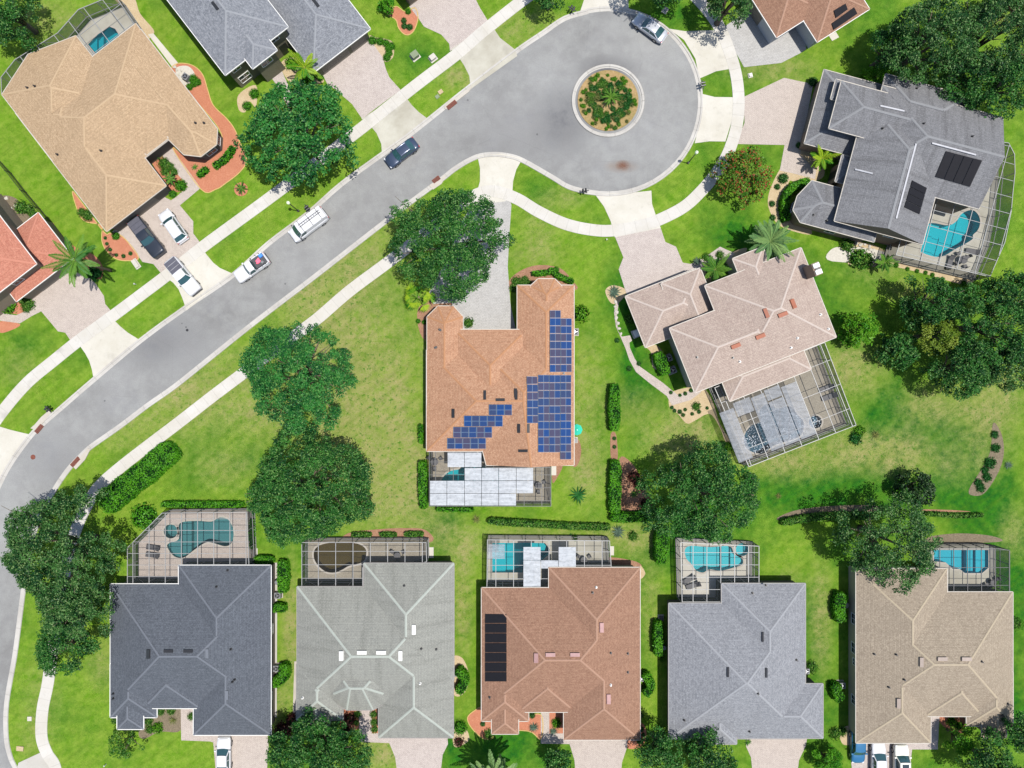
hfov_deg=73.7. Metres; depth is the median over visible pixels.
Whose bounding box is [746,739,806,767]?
driveway
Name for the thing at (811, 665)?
shrub
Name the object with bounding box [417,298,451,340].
planting bed
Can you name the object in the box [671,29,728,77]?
driveway apron
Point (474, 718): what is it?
planting bed
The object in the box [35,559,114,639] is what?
oak tree
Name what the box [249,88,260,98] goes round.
round bush
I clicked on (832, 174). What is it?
front door
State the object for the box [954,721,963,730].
shrub
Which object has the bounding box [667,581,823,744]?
light grey house
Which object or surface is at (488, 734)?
shrub
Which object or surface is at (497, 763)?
palm tree
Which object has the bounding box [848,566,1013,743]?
tan house
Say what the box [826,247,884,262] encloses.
planting bed
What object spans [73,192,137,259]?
planting bed
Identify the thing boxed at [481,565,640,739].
red brown house
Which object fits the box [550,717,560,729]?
shrub
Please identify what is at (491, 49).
driveway apron
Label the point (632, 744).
planting bed
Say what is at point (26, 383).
sidewalk
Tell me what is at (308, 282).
kerb
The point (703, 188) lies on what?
sidewalk
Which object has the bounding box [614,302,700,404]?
path
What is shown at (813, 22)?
brick red house
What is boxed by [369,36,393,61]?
planting bed
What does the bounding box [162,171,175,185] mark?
palm tree
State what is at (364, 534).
hedge
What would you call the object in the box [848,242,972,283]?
planting bed
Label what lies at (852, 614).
window
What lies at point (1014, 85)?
oak tree
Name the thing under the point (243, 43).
mottled grey house
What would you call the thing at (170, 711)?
shrub
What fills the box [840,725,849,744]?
planting bed
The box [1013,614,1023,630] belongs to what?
shrub
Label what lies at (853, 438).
shrub
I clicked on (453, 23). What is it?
driveway
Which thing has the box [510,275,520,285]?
shrub
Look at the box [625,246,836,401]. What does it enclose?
rose grey house
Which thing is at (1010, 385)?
oak tree
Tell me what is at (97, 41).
swimming pool
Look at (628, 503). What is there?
planting bed
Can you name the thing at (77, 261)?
palm tree
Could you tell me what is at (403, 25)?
shrub
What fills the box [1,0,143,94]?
pool cage
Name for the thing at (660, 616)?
pool pump box
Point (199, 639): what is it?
slate blue house
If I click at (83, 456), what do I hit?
drain apron
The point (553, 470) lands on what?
path
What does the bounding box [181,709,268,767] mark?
driveway
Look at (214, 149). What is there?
window
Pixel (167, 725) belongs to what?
planting bed
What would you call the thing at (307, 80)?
shrub
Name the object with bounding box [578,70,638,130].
island bed
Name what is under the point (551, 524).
hedge
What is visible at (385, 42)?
round bush
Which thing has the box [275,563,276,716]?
path
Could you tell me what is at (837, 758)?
round tree
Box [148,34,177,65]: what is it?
path
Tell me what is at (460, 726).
round bush
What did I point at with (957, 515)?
hedge
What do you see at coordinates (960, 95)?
oak tree
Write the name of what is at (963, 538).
planting bed
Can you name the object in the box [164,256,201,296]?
pickup truck
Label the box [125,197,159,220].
garage door
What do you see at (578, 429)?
patio umbrella
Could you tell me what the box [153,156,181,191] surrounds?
planting bed
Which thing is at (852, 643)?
window
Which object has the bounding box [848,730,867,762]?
parked car
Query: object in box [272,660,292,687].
hedge
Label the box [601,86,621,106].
palm tree
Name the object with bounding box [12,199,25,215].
shrub
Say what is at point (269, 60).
window
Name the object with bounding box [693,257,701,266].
agave plant
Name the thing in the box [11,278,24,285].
window
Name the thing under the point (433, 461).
patio table
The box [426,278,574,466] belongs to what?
orange roofed house
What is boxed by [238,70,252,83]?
window
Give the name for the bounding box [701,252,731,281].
palm tree
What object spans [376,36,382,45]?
round bush
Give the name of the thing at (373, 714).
shrub
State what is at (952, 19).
oak tree
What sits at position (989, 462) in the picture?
shrub
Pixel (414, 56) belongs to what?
utility box
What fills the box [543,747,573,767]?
oak tree
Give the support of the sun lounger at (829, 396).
on the pool deck at (790, 392)
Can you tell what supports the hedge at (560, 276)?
on the planting bed at (527, 271)
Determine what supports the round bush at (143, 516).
on the ground
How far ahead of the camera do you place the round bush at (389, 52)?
91.12 m
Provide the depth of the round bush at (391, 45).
91.11 m
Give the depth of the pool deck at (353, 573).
91.31 m
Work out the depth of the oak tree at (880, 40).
85.58 m
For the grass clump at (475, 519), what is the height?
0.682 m
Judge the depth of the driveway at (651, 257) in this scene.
91.40 m
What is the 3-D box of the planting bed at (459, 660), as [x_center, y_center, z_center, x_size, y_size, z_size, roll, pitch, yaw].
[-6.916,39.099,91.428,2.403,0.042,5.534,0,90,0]
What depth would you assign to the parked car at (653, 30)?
90.41 m
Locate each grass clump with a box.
[472,515,480,522]
[873,430,880,439]
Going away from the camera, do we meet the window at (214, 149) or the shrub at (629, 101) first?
the window at (214, 149)
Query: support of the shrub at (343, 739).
on the ground
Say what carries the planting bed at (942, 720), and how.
on the ground
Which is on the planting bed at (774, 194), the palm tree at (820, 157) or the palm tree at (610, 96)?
the palm tree at (820, 157)
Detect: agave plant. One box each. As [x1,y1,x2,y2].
[529,722,538,732]
[607,286,621,299]
[611,524,624,537]
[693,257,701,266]
[1005,461,1012,468]
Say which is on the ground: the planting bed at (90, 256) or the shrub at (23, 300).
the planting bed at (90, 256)
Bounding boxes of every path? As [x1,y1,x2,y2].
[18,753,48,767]
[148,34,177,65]
[163,149,199,204]
[273,72,290,102]
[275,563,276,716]
[293,661,295,714]
[429,547,433,557]
[551,466,555,474]
[610,546,613,554]
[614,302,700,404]
[829,32,838,40]
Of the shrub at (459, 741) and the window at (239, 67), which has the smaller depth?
the window at (239, 67)
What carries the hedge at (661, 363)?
on the planting bed at (653, 349)
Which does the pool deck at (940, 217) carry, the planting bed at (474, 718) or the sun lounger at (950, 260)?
the sun lounger at (950, 260)
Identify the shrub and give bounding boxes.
[2,303,17,314]
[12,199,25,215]
[18,298,28,305]
[20,298,35,310]
[20,306,30,312]
[23,202,34,214]
[28,209,36,216]
[76,206,85,216]
[78,209,93,223]
[87,266,103,281]
[144,724,152,733]
[145,718,153,726]
[151,721,162,735]
[155,155,171,167]
[158,709,164,716]
[159,166,169,174]
[164,162,174,169]
[165,709,175,714]
[170,167,178,175]
[187,712,192,720]
[272,717,291,739]
[284,55,296,70]
[284,712,295,729]
[300,76,312,84]
[337,730,351,745]
[340,724,351,734]
[344,712,356,726]
[353,711,361,718]
[369,711,376,718]
[370,718,377,726]
[370,725,377,733]
[401,22,406,29]
[404,280,437,312]
[407,23,412,30]
[453,736,465,748]
[464,317,472,328]
[483,727,493,741]
[508,282,516,291]
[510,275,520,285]
[520,275,527,282]
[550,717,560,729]
[575,303,591,322]
[589,84,595,91]
[600,117,606,123]
[603,114,610,119]
[606,81,614,87]
[610,105,615,111]
[614,80,622,86]
[624,314,633,324]
[625,91,631,97]
[625,98,633,105]
[626,469,640,486]
[627,530,638,541]
[631,479,642,492]
[639,497,651,507]
[655,727,667,736]
[692,401,700,411]
[701,253,710,260]
[715,250,723,258]
[719,440,725,447]
[725,441,733,450]
[769,200,774,207]
[777,172,788,184]
[806,658,817,675]
[808,77,817,86]
[827,725,841,740]
[838,238,855,253]
[838,725,847,736]
[846,247,871,272]
[848,431,861,445]
[852,425,866,436]
[856,64,888,83]
[860,252,874,269]
[945,717,958,727]
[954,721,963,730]
[974,478,982,486]
[976,482,985,492]
[980,466,989,473]
[982,472,992,482]
[983,457,996,468]
[990,430,998,437]
[991,443,1000,452]
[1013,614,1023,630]
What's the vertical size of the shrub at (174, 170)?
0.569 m
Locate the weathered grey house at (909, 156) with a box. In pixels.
[789,69,1004,246]
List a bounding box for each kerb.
[0,6,702,767]
[572,64,644,136]
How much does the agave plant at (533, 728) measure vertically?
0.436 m
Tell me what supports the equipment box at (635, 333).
on the ground
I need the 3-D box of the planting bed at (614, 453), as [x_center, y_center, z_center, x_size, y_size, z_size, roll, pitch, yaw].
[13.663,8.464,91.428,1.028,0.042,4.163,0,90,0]
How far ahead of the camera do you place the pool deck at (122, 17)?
91.31 m
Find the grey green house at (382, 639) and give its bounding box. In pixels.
[296,561,454,737]
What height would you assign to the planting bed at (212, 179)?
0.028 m
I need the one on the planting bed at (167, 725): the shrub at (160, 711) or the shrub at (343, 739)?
the shrub at (160, 711)
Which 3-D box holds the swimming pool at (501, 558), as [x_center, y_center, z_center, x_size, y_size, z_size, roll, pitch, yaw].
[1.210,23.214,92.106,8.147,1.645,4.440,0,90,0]
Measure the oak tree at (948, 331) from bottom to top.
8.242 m
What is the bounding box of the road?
[0,11,697,767]
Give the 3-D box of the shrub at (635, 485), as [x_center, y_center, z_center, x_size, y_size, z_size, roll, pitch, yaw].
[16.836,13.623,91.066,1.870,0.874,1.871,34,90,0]
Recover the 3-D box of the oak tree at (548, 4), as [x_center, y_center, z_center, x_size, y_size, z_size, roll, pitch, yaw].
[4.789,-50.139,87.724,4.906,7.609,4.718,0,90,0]
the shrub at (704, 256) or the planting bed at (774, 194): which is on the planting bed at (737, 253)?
the shrub at (704, 256)
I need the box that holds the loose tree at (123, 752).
[106,730,144,760]
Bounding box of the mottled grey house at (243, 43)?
[167,0,370,87]
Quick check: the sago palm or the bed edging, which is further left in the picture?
the bed edging
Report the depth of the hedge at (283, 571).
90.25 m
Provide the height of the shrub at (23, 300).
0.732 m
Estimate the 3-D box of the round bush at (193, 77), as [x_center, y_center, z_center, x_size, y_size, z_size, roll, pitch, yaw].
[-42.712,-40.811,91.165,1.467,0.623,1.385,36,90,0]
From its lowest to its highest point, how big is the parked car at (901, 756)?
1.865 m
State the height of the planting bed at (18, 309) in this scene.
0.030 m
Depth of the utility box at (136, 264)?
91.08 m
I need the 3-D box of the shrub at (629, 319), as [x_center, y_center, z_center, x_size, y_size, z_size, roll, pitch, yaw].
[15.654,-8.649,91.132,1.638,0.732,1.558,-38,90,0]
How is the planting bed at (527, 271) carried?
on the ground
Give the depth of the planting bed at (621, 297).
91.42 m
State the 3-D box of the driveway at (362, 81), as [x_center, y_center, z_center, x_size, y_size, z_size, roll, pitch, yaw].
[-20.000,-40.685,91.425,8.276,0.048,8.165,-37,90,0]
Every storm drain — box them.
[34,424,43,433]
[70,456,79,466]
[432,176,440,182]
[446,100,456,109]
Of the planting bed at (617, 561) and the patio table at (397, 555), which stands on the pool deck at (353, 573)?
the patio table at (397, 555)
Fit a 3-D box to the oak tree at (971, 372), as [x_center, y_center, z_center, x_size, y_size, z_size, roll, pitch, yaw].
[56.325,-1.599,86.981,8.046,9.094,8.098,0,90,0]
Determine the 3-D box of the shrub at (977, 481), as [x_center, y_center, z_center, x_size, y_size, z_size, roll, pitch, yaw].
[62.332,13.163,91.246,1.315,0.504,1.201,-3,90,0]
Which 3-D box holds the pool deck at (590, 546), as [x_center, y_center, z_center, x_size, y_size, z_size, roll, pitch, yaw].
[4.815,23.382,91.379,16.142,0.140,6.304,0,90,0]
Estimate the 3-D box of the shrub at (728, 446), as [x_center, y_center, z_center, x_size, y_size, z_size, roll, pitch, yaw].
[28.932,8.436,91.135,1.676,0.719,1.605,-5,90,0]
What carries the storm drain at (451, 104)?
in the drain apron at (460, 96)
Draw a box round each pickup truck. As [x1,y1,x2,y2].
[127,215,165,258]
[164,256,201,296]
[233,251,271,283]
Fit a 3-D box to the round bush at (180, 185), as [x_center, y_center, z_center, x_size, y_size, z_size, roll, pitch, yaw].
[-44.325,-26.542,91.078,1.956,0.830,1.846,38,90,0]
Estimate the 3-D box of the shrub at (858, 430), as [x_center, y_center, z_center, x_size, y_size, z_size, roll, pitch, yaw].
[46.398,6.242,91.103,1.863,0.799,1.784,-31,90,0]
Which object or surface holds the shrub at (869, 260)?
on the planting bed at (955, 279)
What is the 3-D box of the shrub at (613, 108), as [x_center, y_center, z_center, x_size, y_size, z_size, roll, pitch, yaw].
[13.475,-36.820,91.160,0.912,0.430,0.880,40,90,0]
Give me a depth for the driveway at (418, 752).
91.40 m
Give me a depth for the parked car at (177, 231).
90.24 m
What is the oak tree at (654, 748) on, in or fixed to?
on the ground
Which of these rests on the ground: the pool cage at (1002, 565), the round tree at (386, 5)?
the round tree at (386, 5)
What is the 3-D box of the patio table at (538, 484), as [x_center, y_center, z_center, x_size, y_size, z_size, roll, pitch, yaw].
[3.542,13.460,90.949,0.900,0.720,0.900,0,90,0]
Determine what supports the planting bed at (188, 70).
on the ground
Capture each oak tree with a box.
[0,0,43,51]
[0,483,127,620]
[33,619,101,676]
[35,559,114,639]
[232,77,360,187]
[237,320,359,435]
[244,426,375,548]
[265,705,373,767]
[386,187,517,304]
[534,0,564,10]
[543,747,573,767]
[632,724,685,767]
[635,439,761,544]
[652,0,680,9]
[676,724,738,767]
[704,0,752,28]
[869,22,918,69]
[879,0,978,86]
[898,273,963,335]
[908,311,961,357]
[919,339,992,401]
[936,50,995,109]
[936,277,1023,375]
[940,0,1023,89]
[954,726,1023,767]
[959,50,1023,119]
[977,268,1023,314]
[979,332,1023,394]
[1000,710,1023,753]
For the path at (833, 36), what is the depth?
91.38 m
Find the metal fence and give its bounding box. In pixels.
[0,161,50,221]
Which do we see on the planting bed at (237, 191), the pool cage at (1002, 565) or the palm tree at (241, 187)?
the palm tree at (241, 187)
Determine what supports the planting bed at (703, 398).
on the ground
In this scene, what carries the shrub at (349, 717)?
on the planting bed at (350, 725)
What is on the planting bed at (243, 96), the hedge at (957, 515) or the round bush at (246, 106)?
the round bush at (246, 106)
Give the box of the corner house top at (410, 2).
[406,0,416,5]
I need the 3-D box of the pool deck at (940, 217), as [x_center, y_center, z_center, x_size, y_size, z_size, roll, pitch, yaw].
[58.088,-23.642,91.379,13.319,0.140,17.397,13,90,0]
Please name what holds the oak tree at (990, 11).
on the ground
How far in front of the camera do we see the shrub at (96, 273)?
91.07 m
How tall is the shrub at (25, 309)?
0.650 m
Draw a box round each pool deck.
[78,8,132,55]
[139,512,247,577]
[308,543,425,580]
[432,452,549,501]
[488,540,607,581]
[681,543,751,596]
[715,346,845,461]
[897,173,997,272]
[931,549,994,586]
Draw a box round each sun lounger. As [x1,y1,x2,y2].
[145,551,158,558]
[146,544,158,551]
[682,575,696,584]
[686,581,700,588]
[819,384,834,392]
[822,392,837,400]
[947,254,955,266]
[965,248,982,254]
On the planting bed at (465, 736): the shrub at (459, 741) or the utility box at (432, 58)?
the shrub at (459, 741)
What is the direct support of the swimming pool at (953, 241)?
in the pool deck at (940, 217)
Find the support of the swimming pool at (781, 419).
in the pool deck at (790, 392)
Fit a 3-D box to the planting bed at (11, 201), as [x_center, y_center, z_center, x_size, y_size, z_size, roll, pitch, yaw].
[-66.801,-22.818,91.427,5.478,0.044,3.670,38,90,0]
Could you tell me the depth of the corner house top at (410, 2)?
90.98 m
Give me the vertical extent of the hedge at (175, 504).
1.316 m
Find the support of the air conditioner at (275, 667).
on the ground
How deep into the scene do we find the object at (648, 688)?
90.15 m
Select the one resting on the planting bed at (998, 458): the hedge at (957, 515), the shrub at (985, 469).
the shrub at (985, 469)
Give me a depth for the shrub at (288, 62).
91.01 m
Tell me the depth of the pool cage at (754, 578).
89.73 m
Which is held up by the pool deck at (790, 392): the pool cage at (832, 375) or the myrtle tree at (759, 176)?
the pool cage at (832, 375)
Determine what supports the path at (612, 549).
on the ground
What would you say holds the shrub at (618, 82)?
on the island bed at (588, 117)
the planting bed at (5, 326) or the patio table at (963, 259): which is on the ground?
the planting bed at (5, 326)
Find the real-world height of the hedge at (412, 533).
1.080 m
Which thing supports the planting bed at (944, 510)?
on the ground
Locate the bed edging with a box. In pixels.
[72,6,542,739]
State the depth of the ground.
91.43 m
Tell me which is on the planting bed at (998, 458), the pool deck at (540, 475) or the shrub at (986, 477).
the shrub at (986, 477)
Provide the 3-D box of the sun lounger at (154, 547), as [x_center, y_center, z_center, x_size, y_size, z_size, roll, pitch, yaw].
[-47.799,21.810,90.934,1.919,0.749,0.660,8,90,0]
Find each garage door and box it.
[34,267,68,290]
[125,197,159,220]
[321,48,350,73]
[350,35,366,51]
[746,0,761,25]
[802,96,815,133]
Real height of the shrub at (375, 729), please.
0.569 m
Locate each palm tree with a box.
[41,234,111,286]
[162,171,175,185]
[235,180,246,194]
[285,49,322,80]
[470,749,516,767]
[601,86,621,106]
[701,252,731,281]
[744,219,799,261]
[810,144,840,170]
[875,254,898,272]
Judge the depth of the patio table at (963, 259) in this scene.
90.59 m
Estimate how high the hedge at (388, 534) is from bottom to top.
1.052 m
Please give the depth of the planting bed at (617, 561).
91.41 m
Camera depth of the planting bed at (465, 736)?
91.41 m
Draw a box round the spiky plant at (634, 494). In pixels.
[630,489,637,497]
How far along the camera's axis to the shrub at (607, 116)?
91.16 m
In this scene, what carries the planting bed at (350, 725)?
on the ground
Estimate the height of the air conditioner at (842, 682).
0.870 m
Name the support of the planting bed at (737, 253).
on the ground
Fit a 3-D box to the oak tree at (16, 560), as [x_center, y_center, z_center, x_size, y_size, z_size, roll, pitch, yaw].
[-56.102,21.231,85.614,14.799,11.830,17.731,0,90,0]
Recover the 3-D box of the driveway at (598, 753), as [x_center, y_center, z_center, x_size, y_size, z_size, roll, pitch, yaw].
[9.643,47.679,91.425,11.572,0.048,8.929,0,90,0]
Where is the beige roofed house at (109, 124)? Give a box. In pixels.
[2,23,222,231]
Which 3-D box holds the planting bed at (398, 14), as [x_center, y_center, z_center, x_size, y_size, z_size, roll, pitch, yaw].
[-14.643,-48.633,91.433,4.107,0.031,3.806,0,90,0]
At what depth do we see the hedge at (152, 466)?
90.05 m
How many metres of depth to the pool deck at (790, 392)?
91.31 m
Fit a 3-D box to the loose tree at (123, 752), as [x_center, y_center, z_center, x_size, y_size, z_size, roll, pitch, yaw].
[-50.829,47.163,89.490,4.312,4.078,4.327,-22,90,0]
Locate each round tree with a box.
[376,0,394,14]
[810,742,842,767]
[837,309,879,348]
[872,330,920,371]
[891,466,936,507]
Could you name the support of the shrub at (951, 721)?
on the planting bed at (942, 720)
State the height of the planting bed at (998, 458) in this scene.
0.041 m
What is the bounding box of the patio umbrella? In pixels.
[575,424,581,434]
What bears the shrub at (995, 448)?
on the planting bed at (998, 458)
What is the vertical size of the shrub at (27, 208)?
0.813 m
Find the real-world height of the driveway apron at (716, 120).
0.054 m
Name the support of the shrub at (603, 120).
on the island bed at (588, 117)
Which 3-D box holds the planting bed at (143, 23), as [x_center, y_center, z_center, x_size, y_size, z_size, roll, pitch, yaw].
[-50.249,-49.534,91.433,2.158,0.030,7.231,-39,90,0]
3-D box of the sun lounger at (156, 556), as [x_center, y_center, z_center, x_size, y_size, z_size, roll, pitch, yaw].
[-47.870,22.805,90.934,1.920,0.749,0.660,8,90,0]
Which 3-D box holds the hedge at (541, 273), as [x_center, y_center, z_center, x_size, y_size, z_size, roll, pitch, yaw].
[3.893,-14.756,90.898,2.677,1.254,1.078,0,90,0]
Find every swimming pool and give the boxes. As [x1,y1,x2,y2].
[87,25,119,53]
[162,516,234,559]
[312,543,367,573]
[440,465,505,490]
[491,541,550,573]
[683,544,749,573]
[742,402,822,454]
[919,208,981,258]
[933,549,989,574]
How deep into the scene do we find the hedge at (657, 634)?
90.05 m
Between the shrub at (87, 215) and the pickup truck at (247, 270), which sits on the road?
the pickup truck at (247, 270)
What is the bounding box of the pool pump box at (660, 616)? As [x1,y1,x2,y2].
[658,614,663,620]
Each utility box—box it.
[16,746,23,750]
[131,258,141,269]
[409,49,420,61]
[428,53,437,62]
[661,6,668,13]
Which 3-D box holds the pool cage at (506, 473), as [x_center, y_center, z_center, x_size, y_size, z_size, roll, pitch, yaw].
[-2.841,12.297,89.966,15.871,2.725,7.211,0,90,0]
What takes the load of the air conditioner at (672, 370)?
on the ground
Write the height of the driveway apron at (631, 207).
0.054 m
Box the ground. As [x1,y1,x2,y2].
[0,0,1023,767]
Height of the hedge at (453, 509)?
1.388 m
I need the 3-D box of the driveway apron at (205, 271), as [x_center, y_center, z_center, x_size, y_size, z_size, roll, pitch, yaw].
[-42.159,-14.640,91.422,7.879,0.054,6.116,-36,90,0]
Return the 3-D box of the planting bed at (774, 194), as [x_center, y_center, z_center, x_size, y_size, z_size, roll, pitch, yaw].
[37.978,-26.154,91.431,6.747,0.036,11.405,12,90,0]
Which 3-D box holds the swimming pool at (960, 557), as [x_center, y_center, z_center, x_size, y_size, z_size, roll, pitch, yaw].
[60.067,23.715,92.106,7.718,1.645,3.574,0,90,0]
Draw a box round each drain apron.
[31,411,51,429]
[74,448,89,468]
[429,175,445,189]
[444,86,471,108]
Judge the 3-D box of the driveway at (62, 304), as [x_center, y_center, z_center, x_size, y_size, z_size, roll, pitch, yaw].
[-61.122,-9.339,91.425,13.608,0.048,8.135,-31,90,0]
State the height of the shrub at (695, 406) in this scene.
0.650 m
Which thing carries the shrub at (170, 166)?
on the planting bed at (170, 185)
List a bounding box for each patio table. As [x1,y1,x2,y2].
[394,552,400,558]
[431,458,437,465]
[535,482,541,488]
[958,255,967,263]
[988,579,996,585]
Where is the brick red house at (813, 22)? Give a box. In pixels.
[746,0,869,48]
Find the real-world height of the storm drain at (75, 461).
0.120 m
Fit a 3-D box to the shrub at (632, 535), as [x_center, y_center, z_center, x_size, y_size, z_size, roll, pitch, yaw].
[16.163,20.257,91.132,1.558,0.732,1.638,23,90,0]
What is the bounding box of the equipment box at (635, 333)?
[631,329,639,338]
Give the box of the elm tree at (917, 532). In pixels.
[830,491,943,594]
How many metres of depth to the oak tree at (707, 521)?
82.41 m
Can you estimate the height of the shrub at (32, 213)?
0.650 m
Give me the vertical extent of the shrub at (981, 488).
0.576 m
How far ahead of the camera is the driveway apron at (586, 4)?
91.39 m
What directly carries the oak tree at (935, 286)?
on the ground
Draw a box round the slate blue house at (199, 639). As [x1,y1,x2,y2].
[110,563,274,735]
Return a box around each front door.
[279,43,289,55]
[828,169,836,180]
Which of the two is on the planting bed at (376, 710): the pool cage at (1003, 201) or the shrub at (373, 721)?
the shrub at (373, 721)
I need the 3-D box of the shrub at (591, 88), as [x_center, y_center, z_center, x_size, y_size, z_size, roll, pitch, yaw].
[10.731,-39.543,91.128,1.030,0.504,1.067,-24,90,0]
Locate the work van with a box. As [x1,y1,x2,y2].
[288,206,329,242]
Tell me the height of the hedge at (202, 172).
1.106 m
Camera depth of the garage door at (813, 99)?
90.63 m
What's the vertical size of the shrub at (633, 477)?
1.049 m
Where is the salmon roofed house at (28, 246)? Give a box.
[0,194,74,315]
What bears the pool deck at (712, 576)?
on the ground
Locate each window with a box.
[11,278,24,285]
[206,147,217,156]
[232,66,241,72]
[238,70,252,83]
[260,57,272,67]
[851,612,854,624]
[851,641,854,654]
[851,693,854,705]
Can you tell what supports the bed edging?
on the ground
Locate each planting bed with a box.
[0,321,19,332]
[3,195,30,222]
[6,302,24,313]
[53,223,102,278]
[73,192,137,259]
[121,0,153,38]
[138,709,180,738]
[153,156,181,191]
[172,64,245,191]
[175,66,193,84]
[234,182,247,195]
[237,85,256,111]
[281,57,323,84]
[340,710,358,729]
[341,528,433,541]
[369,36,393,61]
[372,708,377,732]
[389,7,417,33]
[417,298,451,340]
[453,729,468,746]
[454,655,467,696]
[468,708,540,738]
[509,265,577,291]
[549,713,562,732]
[552,466,562,482]
[573,440,580,466]
[605,285,625,303]
[610,432,617,459]
[611,557,641,566]
[619,456,651,511]
[627,723,645,748]
[640,566,644,578]
[643,345,662,369]
[669,387,730,442]
[700,248,746,282]
[768,150,824,234]
[777,505,879,519]
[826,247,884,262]
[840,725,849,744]
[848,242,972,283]
[922,509,970,511]
[925,533,1001,542]
[939,717,964,732]
[969,423,1003,495]
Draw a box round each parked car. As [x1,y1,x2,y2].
[158,208,189,244]
[214,736,232,767]
[384,137,419,168]
[631,12,667,44]
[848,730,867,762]
[869,744,888,767]
[891,744,911,767]
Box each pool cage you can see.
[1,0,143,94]
[127,508,256,582]
[301,538,428,585]
[429,452,550,505]
[487,535,610,586]
[675,538,758,601]
[709,342,855,466]
[884,142,1014,280]
[918,543,1009,590]
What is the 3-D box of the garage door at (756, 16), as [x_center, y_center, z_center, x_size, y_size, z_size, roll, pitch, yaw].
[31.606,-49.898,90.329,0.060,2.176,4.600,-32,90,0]
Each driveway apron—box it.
[0,427,27,475]
[81,314,137,376]
[170,253,230,309]
[361,99,425,150]
[451,30,516,87]
[474,154,522,204]
[580,0,628,10]
[597,191,660,236]
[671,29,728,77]
[695,94,732,142]
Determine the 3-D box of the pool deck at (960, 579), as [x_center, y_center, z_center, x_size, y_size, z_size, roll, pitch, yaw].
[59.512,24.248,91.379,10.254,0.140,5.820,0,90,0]
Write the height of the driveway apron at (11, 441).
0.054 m
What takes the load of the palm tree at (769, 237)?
on the ground
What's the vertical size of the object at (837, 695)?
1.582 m
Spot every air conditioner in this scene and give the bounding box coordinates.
[181,72,189,82]
[273,663,279,671]
[274,590,282,598]
[575,328,578,335]
[666,353,672,361]
[669,365,676,374]
[836,680,845,688]
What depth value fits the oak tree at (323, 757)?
84.50 m
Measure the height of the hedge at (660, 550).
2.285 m
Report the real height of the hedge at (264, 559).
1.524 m
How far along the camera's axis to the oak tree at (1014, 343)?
82.63 m
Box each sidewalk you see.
[0,0,532,424]
[35,0,744,767]
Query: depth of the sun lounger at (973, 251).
90.95 m
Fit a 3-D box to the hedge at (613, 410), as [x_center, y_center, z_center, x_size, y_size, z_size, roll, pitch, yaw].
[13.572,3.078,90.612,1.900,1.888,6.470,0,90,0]
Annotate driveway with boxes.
[0,271,109,338]
[112,197,198,272]
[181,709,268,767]
[323,41,399,117]
[359,711,447,767]
[409,0,486,50]
[429,201,515,328]
[541,713,626,767]
[615,228,734,293]
[726,11,805,66]
[738,78,815,178]
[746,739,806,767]
[848,717,938,767]
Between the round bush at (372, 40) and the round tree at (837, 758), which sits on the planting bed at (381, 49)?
the round bush at (372, 40)
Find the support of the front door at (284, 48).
in the mottled grey house at (243, 43)
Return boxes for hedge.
[95,441,183,513]
[160,499,245,508]
[196,166,209,177]
[212,145,235,169]
[254,554,275,563]
[272,601,287,612]
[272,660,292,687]
[276,558,291,593]
[351,531,372,537]
[379,531,396,537]
[403,530,423,536]
[417,424,423,443]
[417,460,428,509]
[436,506,474,512]
[454,664,469,695]
[487,517,610,530]
[531,269,549,276]
[548,267,573,284]
[607,383,621,430]
[607,459,621,514]
[609,510,656,523]
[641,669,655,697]
[651,351,670,376]
[651,618,663,656]
[652,525,669,564]
[777,177,810,222]
[779,510,878,525]
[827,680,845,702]
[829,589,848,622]
[924,511,984,519]
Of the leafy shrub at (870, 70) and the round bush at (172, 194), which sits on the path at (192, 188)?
the round bush at (172, 194)
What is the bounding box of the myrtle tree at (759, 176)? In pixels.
[709,145,773,209]
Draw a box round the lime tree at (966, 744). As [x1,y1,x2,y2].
[941,724,974,757]
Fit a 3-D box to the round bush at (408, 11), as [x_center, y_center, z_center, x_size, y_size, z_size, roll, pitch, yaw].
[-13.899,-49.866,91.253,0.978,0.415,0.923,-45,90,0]
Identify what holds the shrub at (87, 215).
on the planting bed at (120, 246)
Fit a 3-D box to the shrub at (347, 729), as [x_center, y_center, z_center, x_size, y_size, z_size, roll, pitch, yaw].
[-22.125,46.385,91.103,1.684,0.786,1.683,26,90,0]
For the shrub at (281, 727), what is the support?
on the ground
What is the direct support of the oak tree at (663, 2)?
on the ground
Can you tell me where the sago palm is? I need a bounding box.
[570,487,585,505]
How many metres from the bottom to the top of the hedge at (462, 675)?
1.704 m
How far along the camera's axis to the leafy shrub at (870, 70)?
88.86 m
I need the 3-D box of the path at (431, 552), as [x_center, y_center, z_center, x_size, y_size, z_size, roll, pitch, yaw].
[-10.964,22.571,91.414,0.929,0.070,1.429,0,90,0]
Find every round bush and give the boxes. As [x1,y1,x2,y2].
[111,231,120,239]
[129,502,157,530]
[169,189,176,197]
[174,178,187,192]
[186,83,193,90]
[189,73,197,82]
[193,79,201,86]
[242,100,251,110]
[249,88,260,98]
[369,35,376,45]
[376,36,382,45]
[382,39,389,46]
[383,54,390,61]
[385,49,392,55]
[386,41,394,50]
[404,8,411,14]
[454,719,466,735]
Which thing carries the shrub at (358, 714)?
on the planting bed at (350, 725)
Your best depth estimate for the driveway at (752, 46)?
91.40 m

